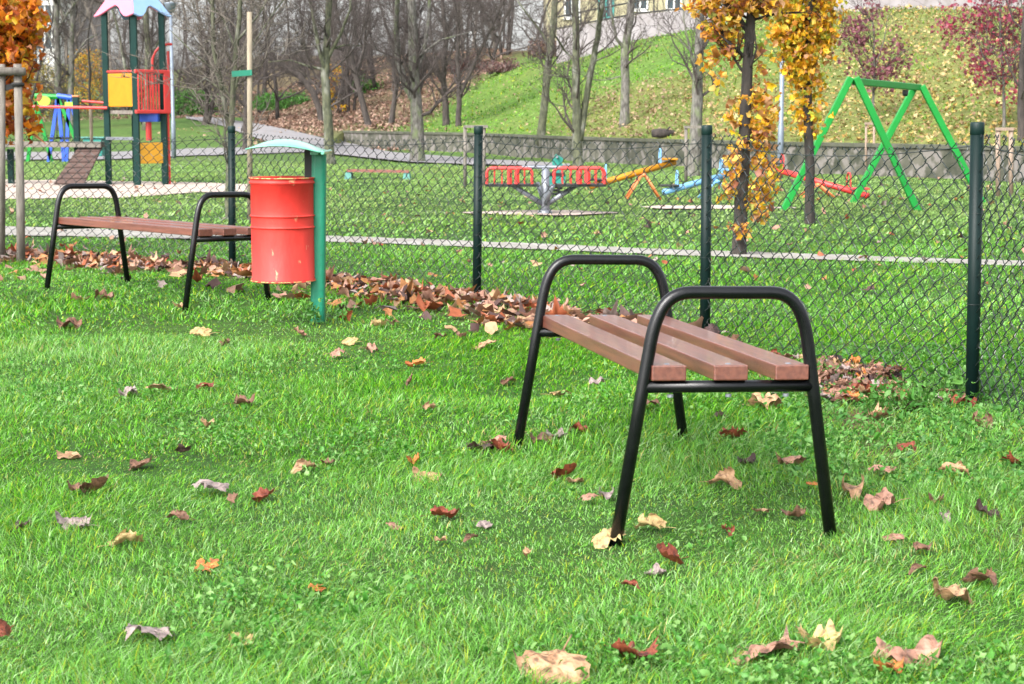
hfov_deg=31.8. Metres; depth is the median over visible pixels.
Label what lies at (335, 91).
shrub
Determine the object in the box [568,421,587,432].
maple leaf
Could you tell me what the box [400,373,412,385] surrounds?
maple leaf
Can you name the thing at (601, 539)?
maple leaf
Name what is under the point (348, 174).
bench
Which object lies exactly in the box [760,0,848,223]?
oak tree
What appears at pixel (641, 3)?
window
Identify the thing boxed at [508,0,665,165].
park tree
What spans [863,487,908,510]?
maple leaf
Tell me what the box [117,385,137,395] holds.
maple leaf
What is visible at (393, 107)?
park tree
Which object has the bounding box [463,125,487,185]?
tree support
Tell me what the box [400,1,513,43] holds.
bare tree
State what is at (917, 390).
weed clump
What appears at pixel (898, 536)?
maple leaf
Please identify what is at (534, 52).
shrub
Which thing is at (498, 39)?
bare tree
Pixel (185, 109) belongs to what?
shrub
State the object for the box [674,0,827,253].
oak tree
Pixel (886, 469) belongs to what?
maple leaf
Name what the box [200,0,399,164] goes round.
park tree
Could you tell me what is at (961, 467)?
maple leaf
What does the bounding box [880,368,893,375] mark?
maple leaf
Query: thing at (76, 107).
climbing bridge
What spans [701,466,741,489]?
maple leaf
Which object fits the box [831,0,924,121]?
purple leaved tree
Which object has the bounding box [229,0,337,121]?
park tree
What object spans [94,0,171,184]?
play tower
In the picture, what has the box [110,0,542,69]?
sky
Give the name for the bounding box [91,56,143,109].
shrub
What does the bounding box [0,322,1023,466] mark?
lawn grass
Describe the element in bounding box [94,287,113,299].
maple leaf
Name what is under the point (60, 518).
maple leaf
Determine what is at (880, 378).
maple leaf
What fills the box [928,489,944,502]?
maple leaf
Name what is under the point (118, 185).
sand area
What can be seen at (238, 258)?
weed clump
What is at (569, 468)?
maple leaf
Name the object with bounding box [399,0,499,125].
park tree
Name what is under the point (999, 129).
tree support
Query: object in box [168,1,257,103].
bare tree
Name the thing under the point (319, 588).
maple leaf
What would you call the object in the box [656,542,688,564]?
maple leaf
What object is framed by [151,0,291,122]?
bare tree
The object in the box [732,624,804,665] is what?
maple leaf
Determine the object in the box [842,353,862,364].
maple leaf
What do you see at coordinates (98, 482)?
maple leaf
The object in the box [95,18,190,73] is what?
bare tree
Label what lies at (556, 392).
maple leaf
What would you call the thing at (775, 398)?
maple leaf
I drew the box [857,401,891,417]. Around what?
maple leaf
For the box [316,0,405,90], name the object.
bare tree
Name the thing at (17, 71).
tree support
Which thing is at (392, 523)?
maple leaf
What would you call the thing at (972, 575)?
maple leaf
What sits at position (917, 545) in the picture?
maple leaf
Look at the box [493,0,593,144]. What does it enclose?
park tree
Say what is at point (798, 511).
maple leaf
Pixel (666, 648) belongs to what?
lawn weeds
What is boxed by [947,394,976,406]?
maple leaf
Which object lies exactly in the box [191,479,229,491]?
maple leaf
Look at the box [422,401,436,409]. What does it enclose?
maple leaf
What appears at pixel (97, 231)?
concrete path
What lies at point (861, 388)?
maple leaf
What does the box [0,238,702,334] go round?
leaf litter
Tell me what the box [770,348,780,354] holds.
maple leaf
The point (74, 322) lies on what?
maple leaf
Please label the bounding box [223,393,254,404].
maple leaf
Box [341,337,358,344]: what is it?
maple leaf
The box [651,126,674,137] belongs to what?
log
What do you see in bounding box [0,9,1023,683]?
ground
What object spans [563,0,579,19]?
window
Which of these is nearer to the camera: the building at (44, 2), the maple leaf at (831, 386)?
the maple leaf at (831, 386)
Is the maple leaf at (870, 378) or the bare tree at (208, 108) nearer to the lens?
the maple leaf at (870, 378)
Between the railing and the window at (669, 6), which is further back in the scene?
the window at (669, 6)
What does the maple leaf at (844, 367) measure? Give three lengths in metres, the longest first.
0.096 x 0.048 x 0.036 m
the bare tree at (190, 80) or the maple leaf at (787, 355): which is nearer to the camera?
the maple leaf at (787, 355)
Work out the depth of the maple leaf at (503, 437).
6.58 m
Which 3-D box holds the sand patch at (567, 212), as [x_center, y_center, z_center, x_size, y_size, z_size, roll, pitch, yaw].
[0.376,-1.559,21.723,1.832,0.023,1.136,-4,8,-31]
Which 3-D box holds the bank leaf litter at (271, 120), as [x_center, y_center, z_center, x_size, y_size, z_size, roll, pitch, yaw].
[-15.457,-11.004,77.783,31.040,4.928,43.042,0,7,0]
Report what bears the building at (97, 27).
on the ground at (184, 125)
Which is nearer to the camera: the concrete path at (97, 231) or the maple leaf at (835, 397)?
the maple leaf at (835, 397)
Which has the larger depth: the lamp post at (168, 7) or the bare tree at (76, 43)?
the bare tree at (76, 43)
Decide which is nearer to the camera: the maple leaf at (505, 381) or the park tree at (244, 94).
the maple leaf at (505, 381)
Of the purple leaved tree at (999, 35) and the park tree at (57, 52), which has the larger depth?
the park tree at (57, 52)
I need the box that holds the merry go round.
[485,165,605,212]
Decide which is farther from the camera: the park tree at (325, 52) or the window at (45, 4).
the window at (45, 4)
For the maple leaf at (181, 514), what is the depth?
5.36 m
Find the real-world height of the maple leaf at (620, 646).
0.060 m
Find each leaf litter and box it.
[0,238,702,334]
[27,47,512,150]
[153,4,1023,145]
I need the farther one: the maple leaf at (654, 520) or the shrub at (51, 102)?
the shrub at (51, 102)
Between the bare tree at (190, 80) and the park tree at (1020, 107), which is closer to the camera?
the park tree at (1020, 107)
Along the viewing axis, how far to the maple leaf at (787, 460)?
6.18 m
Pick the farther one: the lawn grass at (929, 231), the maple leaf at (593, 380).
the lawn grass at (929, 231)
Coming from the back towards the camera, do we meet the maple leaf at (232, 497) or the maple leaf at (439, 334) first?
the maple leaf at (439, 334)
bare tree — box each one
[12,8,93,121]
[26,5,95,113]
[33,0,119,105]
[50,0,119,98]
[79,0,193,123]
[79,1,161,114]
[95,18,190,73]
[119,0,209,114]
[143,0,228,88]
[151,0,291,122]
[156,0,260,124]
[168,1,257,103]
[212,0,299,112]
[244,0,366,119]
[269,0,346,92]
[273,0,323,85]
[292,0,389,105]
[292,0,392,61]
[305,0,406,111]
[312,0,391,60]
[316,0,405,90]
[361,0,433,49]
[382,0,465,79]
[383,0,438,43]
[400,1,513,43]
[418,0,514,71]
[438,0,564,74]
[448,0,545,55]
[461,1,526,48]
[463,0,518,50]
[496,0,580,55]
[513,0,544,36]
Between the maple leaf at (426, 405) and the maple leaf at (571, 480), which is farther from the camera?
the maple leaf at (426, 405)
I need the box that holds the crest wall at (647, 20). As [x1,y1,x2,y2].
[557,0,1023,62]
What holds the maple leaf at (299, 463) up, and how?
on the ground at (184, 125)
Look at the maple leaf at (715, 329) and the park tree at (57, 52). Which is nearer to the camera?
the maple leaf at (715, 329)
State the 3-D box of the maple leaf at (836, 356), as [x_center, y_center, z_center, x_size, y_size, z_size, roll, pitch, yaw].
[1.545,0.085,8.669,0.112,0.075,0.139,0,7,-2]
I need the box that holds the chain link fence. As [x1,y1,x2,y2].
[5,122,1023,422]
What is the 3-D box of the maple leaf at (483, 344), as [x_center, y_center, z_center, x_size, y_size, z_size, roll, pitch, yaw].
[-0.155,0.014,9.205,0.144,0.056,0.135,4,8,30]
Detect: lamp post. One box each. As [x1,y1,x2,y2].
[164,2,175,157]
[777,49,784,179]
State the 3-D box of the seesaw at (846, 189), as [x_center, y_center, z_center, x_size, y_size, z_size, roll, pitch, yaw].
[4.424,-2.421,26.298,1.792,0.646,0.605,4,8,31]
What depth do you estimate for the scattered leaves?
17.98 m
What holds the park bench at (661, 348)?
on the ground at (184, 125)
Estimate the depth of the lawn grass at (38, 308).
12.42 m
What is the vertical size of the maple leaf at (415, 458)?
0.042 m
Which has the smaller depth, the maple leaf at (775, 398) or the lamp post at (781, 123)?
the maple leaf at (775, 398)
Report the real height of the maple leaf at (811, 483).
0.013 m
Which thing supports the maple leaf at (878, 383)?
on the ground at (184, 125)
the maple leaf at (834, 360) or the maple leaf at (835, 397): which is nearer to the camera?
the maple leaf at (835, 397)
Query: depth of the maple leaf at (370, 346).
9.10 m
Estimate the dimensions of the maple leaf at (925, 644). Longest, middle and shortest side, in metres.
0.223 x 0.163 x 0.067 m
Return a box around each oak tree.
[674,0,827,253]
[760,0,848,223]
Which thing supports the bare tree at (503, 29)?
on the ground at (184, 125)
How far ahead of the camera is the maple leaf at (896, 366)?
8.04 m
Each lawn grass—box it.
[0,237,1023,332]
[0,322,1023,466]
[5,159,1023,243]
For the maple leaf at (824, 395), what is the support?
on the ground at (184, 125)
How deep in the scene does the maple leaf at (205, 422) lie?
6.89 m
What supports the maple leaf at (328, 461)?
on the ground at (184, 125)
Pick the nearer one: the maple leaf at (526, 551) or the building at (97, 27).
the maple leaf at (526, 551)
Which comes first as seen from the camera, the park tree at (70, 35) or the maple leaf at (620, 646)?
the maple leaf at (620, 646)
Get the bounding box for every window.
[44,4,53,23]
[44,30,53,50]
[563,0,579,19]
[598,0,613,17]
[634,1,647,11]
[665,0,681,11]
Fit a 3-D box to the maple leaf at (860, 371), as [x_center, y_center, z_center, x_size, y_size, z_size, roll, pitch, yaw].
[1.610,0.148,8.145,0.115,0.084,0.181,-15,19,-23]
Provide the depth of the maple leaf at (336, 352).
8.81 m
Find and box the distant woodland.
[43,0,494,86]
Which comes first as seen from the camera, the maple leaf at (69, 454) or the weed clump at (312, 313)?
the maple leaf at (69, 454)
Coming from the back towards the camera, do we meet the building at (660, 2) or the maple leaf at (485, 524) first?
the building at (660, 2)
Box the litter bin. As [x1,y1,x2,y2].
[245,139,331,321]
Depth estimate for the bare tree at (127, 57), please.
76.91 m
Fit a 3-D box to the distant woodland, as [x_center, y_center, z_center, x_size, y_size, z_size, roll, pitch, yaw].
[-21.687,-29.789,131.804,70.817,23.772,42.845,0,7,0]
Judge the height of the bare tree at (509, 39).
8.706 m
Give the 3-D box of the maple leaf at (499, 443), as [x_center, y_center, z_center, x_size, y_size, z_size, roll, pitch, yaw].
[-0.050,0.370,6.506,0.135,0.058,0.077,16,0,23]
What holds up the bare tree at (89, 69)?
on the ground at (184, 125)
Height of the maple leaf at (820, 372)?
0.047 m
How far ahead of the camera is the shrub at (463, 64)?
82.66 m
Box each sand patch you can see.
[463,210,617,214]
[642,205,795,208]
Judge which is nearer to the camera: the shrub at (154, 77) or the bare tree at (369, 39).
the bare tree at (369, 39)
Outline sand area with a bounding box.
[5,179,246,198]
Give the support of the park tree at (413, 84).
on the ground at (184, 125)
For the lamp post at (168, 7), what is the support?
on the ground at (184, 125)
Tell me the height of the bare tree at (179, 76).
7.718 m
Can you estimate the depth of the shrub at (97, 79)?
92.67 m
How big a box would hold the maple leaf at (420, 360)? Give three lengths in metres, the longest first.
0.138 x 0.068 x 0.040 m
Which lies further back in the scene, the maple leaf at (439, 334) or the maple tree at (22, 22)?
the maple tree at (22, 22)
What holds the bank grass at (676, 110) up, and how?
on the ground at (184, 125)
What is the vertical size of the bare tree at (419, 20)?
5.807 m
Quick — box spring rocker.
[550,154,565,198]
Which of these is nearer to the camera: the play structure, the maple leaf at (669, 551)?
the maple leaf at (669, 551)
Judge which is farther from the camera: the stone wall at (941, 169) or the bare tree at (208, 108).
the bare tree at (208, 108)
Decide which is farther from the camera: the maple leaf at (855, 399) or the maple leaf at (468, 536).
the maple leaf at (855, 399)
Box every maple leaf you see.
[0,619,13,637]
[15,519,40,528]
[55,510,98,529]
[56,315,81,328]
[56,450,81,458]
[67,480,85,492]
[71,292,89,299]
[81,474,108,491]
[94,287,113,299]
[97,528,144,546]
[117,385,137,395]
[124,623,175,640]
[128,455,154,470]
[146,383,177,391]
[166,509,196,519]
[172,300,182,307]
[174,443,190,451]
[190,326,219,336]
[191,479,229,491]
[193,558,218,572]
[196,381,213,388]
[200,416,213,427]
[218,338,229,345]
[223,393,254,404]
[227,492,237,503]
[228,632,252,651]
[251,487,277,502]
[291,458,321,473]
[293,326,306,335]
[308,583,325,591]
[321,456,336,463]
[324,347,347,357]
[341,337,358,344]
[359,343,377,352]
[370,318,388,326]
[385,522,402,529]
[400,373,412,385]
[405,357,427,366]
[406,453,418,465]
[412,466,441,481]
[419,505,459,517]
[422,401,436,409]
[432,536,446,540]
[434,333,446,337]
[452,441,493,450]
[456,331,466,337]
[463,533,477,541]
[470,339,496,349]
[475,435,506,443]
[476,520,492,528]
[484,437,513,452]
[499,376,515,385]
[512,634,590,683]
[522,547,532,555]
[526,432,552,443]
[546,427,566,436]
[548,390,571,395]
[551,462,576,477]
[566,477,584,482]
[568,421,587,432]
[578,492,600,500]
[588,376,609,383]
[591,528,625,548]
[598,486,613,499]
[604,635,658,657]
[618,579,639,588]
[634,513,674,528]
[644,562,666,574]
[646,398,659,404]
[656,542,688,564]
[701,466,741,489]
[704,323,719,333]
[711,410,727,417]
[716,425,749,437]
[721,523,734,535]
[727,334,738,339]
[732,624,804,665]
[737,452,755,463]
[742,392,781,408]
[752,508,773,511]
[769,451,805,464]
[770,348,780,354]
[780,505,805,516]
[781,353,794,358]
[795,618,842,653]
[806,481,817,484]
[816,353,826,361]
[818,368,834,376]
[818,370,830,377]
[820,390,830,397]
[821,353,842,362]
[821,390,833,402]
[822,383,839,389]
[823,365,834,381]
[824,374,838,382]
[825,360,838,367]
[829,388,843,393]
[831,358,845,365]
[831,377,849,384]
[831,388,858,402]
[831,393,845,401]
[832,385,849,391]
[833,390,861,399]
[836,363,850,372]
[840,362,850,372]
[841,473,863,499]
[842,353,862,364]
[850,385,869,392]
[852,377,868,385]
[853,362,876,376]
[854,380,888,397]
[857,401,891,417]
[860,374,873,380]
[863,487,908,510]
[868,464,896,472]
[870,366,884,371]
[870,634,942,673]
[871,379,883,385]
[873,372,883,380]
[873,657,903,673]
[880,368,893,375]
[881,533,904,541]
[893,401,924,411]
[894,363,906,372]
[895,392,907,400]
[896,441,916,452]
[908,563,928,574]
[913,541,938,552]
[924,460,973,478]
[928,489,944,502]
[931,577,974,604]
[939,509,950,522]
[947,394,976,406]
[962,567,996,585]
[972,410,992,429]
[974,498,1004,520]
[999,449,1022,463]
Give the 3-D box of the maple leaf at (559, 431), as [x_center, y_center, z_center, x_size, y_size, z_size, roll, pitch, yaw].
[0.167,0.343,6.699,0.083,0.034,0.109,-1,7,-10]
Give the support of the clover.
on the ground at (184, 125)
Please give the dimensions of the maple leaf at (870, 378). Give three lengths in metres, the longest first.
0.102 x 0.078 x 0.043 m
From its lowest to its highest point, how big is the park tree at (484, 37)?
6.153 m
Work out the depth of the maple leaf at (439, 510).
5.41 m
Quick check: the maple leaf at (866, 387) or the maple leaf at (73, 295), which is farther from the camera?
the maple leaf at (73, 295)
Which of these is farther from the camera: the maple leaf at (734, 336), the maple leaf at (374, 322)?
the maple leaf at (374, 322)
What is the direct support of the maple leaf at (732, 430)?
on the ground at (184, 125)
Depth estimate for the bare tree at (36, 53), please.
94.32 m
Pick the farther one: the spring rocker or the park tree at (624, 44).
the park tree at (624, 44)
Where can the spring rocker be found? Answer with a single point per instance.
(558, 159)
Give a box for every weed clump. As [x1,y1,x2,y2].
[213,248,251,264]
[270,293,354,325]
[854,370,975,412]
[918,347,1023,401]
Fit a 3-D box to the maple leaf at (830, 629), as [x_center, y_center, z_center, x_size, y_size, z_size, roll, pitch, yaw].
[0.683,0.662,4.064,0.139,0.076,0.111,4,8,32]
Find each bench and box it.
[44,183,270,311]
[344,169,410,178]
[513,255,836,546]
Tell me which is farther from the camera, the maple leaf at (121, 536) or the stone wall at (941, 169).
the stone wall at (941, 169)
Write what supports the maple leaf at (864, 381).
on the maple leaf at (866, 387)
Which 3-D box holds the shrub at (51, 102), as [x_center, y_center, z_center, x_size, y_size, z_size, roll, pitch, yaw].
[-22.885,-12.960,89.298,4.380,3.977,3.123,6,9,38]
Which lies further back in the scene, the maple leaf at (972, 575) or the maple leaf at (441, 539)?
the maple leaf at (441, 539)
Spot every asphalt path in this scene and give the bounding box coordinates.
[5,146,303,158]
[186,116,569,165]
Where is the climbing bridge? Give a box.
[5,95,106,184]
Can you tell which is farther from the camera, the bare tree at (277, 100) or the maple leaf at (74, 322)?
the bare tree at (277, 100)
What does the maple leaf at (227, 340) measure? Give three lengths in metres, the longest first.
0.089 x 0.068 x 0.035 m
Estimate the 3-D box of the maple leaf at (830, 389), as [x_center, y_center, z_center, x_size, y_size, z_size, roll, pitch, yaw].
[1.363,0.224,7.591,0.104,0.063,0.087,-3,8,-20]
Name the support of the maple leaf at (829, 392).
on the ground at (184, 125)
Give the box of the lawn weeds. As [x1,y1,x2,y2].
[0,262,1023,683]
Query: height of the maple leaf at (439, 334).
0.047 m
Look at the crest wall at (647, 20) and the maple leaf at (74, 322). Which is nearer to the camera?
the maple leaf at (74, 322)
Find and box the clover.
[729,339,1023,489]
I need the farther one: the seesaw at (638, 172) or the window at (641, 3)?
the window at (641, 3)
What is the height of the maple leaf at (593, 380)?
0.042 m
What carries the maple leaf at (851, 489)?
on the ground at (184, 125)
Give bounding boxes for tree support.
[0,64,25,261]
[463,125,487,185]
[684,126,700,181]
[864,122,874,170]
[995,127,1013,195]
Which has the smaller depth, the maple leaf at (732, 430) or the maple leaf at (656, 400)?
the maple leaf at (732, 430)
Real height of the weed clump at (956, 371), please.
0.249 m
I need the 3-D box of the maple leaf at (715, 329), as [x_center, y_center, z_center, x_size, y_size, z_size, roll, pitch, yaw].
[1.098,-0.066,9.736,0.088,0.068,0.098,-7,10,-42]
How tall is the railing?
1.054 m
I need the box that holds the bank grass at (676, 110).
[349,5,1023,145]
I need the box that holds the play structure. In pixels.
[26,93,73,161]
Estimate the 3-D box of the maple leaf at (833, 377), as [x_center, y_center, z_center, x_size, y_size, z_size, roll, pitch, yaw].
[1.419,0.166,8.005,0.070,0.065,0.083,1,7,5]
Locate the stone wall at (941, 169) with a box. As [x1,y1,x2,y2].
[343,131,1023,182]
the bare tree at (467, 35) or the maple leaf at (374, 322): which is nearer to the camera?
the maple leaf at (374, 322)
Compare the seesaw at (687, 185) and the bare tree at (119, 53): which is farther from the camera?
the bare tree at (119, 53)
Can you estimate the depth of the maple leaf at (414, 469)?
6.06 m
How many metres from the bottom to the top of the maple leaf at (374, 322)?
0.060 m
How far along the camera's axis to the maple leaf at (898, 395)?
7.48 m
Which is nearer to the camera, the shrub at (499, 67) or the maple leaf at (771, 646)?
the maple leaf at (771, 646)
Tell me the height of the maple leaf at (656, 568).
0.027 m
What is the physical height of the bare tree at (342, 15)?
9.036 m
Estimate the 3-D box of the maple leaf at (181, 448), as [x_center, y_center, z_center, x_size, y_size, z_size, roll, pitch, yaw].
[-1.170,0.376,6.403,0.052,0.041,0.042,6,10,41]
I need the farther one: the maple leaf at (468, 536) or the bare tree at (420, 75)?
the bare tree at (420, 75)
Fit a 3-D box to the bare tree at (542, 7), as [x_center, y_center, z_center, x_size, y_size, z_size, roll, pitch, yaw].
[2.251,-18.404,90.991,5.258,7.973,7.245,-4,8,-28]
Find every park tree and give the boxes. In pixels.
[32,0,125,125]
[38,0,101,129]
[76,0,196,129]
[184,0,319,148]
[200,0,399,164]
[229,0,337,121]
[311,0,393,125]
[320,0,556,162]
[358,0,453,124]
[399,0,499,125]
[421,0,529,125]
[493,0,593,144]
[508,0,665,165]
[525,0,672,127]
[611,0,727,175]
[959,0,1023,140]
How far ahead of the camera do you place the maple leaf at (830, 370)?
8.12 m
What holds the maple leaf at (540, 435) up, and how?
on the ground at (184, 125)
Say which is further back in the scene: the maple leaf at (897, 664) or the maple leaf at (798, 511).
the maple leaf at (798, 511)
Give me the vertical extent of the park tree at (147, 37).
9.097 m
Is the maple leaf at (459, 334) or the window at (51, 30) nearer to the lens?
the maple leaf at (459, 334)
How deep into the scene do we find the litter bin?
10.17 m
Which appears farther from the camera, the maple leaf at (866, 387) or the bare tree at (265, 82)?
the bare tree at (265, 82)
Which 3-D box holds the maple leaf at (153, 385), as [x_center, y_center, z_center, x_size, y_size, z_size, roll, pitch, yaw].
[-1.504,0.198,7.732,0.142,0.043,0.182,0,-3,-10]
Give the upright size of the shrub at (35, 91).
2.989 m
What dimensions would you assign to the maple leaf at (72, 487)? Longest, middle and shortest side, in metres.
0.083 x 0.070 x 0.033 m
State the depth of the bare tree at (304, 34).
96.93 m
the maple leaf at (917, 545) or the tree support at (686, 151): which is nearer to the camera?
the maple leaf at (917, 545)
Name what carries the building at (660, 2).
on the ground at (184, 125)
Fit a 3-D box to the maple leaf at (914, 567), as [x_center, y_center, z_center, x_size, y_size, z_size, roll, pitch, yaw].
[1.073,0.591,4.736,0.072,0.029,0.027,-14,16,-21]
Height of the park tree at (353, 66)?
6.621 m
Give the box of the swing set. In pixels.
[780,76,985,209]
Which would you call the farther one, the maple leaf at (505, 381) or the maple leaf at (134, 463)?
the maple leaf at (505, 381)
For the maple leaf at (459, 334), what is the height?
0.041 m
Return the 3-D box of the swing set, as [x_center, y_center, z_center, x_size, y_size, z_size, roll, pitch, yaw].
[4.952,-2.615,23.831,1.605,1.750,3.420,5,9,35]
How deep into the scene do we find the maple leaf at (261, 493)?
5.74 m
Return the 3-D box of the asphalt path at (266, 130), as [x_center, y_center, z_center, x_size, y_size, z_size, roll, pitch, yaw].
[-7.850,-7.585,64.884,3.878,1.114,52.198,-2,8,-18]
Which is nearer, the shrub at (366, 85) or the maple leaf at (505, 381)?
the maple leaf at (505, 381)
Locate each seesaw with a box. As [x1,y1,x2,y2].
[589,148,677,199]
[660,158,734,198]
[765,154,869,197]
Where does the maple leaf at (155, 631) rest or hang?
on the ground at (184, 125)
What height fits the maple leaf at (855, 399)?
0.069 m
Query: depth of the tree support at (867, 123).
35.26 m
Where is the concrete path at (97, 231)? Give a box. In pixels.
[5,226,1023,265]
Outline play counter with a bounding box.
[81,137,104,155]
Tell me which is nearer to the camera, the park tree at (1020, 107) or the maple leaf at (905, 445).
the maple leaf at (905, 445)
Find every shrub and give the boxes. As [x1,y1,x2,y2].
[27,72,47,112]
[29,51,96,118]
[47,41,121,113]
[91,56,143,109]
[139,57,177,95]
[169,85,222,116]
[181,62,270,86]
[252,89,310,111]
[288,51,365,114]
[352,76,383,93]
[447,53,490,73]
[475,57,524,73]
[520,35,556,59]
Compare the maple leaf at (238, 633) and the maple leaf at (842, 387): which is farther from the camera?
the maple leaf at (842, 387)
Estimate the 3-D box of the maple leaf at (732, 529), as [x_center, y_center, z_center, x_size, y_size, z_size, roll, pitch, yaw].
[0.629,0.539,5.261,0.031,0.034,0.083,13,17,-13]
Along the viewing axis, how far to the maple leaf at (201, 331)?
9.82 m
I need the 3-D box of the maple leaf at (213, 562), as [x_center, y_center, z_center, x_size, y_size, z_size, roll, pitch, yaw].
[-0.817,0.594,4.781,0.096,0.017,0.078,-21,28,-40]
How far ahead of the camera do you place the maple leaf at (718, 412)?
7.11 m
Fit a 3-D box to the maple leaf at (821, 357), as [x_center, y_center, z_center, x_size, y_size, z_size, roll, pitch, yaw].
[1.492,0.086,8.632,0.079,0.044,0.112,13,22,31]
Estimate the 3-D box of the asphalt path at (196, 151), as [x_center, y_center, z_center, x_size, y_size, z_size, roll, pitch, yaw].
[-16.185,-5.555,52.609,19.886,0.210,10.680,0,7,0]
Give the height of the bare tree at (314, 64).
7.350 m
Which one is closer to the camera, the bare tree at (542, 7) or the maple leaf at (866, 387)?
the maple leaf at (866, 387)
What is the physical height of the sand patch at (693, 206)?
0.013 m
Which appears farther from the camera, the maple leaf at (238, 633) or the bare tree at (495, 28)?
the bare tree at (495, 28)
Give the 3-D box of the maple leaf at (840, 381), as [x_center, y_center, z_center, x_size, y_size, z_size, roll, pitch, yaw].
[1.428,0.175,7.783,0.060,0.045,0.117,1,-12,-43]
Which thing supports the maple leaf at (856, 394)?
on the maple leaf
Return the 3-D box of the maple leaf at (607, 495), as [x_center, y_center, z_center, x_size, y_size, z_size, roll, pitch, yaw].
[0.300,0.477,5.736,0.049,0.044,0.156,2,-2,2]
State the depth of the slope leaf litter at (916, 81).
43.51 m
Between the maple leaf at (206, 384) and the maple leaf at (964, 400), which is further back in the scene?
the maple leaf at (206, 384)
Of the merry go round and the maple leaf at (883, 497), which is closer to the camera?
the maple leaf at (883, 497)
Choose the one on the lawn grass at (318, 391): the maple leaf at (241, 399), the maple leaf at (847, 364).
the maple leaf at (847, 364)
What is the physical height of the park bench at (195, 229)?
0.827 m
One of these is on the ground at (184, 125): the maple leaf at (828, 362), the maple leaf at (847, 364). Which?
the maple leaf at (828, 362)
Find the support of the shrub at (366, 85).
on the ground at (184, 125)
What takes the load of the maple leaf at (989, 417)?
on the ground at (184, 125)
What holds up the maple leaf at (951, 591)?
on the ground at (184, 125)
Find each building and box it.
[27,0,74,88]
[74,0,103,82]
[543,0,695,43]
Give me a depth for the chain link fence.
9.74 m
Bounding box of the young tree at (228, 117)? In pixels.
[104,0,332,218]
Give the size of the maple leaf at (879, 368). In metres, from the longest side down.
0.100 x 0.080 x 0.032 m
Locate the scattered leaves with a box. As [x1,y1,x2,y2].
[5,176,1023,291]
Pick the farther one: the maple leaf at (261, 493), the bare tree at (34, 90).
the bare tree at (34, 90)
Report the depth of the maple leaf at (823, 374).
8.12 m
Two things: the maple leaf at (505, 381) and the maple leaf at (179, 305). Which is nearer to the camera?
the maple leaf at (505, 381)
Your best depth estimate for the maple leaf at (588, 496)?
5.61 m
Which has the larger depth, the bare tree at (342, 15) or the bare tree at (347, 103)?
the bare tree at (342, 15)
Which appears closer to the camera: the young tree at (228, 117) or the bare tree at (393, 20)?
the young tree at (228, 117)
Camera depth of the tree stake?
19.54 m
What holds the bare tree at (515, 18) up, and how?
on the ground at (184, 125)
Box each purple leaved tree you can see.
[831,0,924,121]
[917,0,1023,126]
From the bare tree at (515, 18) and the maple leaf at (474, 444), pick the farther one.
the bare tree at (515, 18)
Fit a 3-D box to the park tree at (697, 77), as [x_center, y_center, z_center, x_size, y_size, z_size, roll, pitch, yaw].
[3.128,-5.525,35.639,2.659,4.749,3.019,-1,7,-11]
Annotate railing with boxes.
[556,0,723,29]
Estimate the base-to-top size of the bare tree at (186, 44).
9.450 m
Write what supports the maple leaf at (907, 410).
on the ground at (184, 125)
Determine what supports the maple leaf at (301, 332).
on the ground at (184, 125)
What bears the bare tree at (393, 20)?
on the ground at (184, 125)
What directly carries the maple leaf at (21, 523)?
on the ground at (184, 125)
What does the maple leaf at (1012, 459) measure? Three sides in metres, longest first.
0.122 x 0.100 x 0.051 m
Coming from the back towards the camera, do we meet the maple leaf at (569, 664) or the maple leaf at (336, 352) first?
the maple leaf at (336, 352)
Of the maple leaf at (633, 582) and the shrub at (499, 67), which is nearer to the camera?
the maple leaf at (633, 582)
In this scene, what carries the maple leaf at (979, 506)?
on the ground at (184, 125)
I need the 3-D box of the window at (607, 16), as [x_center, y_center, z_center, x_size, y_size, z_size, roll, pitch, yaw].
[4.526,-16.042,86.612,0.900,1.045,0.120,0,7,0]
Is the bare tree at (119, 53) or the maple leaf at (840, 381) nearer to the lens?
the maple leaf at (840, 381)
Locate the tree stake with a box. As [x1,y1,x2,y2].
[232,12,252,223]
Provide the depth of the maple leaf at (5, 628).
4.16 m
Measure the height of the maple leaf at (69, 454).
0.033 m
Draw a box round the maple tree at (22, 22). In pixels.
[0,0,55,148]
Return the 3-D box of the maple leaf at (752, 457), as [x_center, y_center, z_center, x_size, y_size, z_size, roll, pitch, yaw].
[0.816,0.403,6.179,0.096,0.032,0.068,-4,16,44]
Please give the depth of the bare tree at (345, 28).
94.60 m
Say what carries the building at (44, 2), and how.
on the ground at (184, 125)
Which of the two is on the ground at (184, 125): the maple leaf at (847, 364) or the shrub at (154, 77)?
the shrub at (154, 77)
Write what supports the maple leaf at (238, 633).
on the ground at (184, 125)
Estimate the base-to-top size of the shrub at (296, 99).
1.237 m
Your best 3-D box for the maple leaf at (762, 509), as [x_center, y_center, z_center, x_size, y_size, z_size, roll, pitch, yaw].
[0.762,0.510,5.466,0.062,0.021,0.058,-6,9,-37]

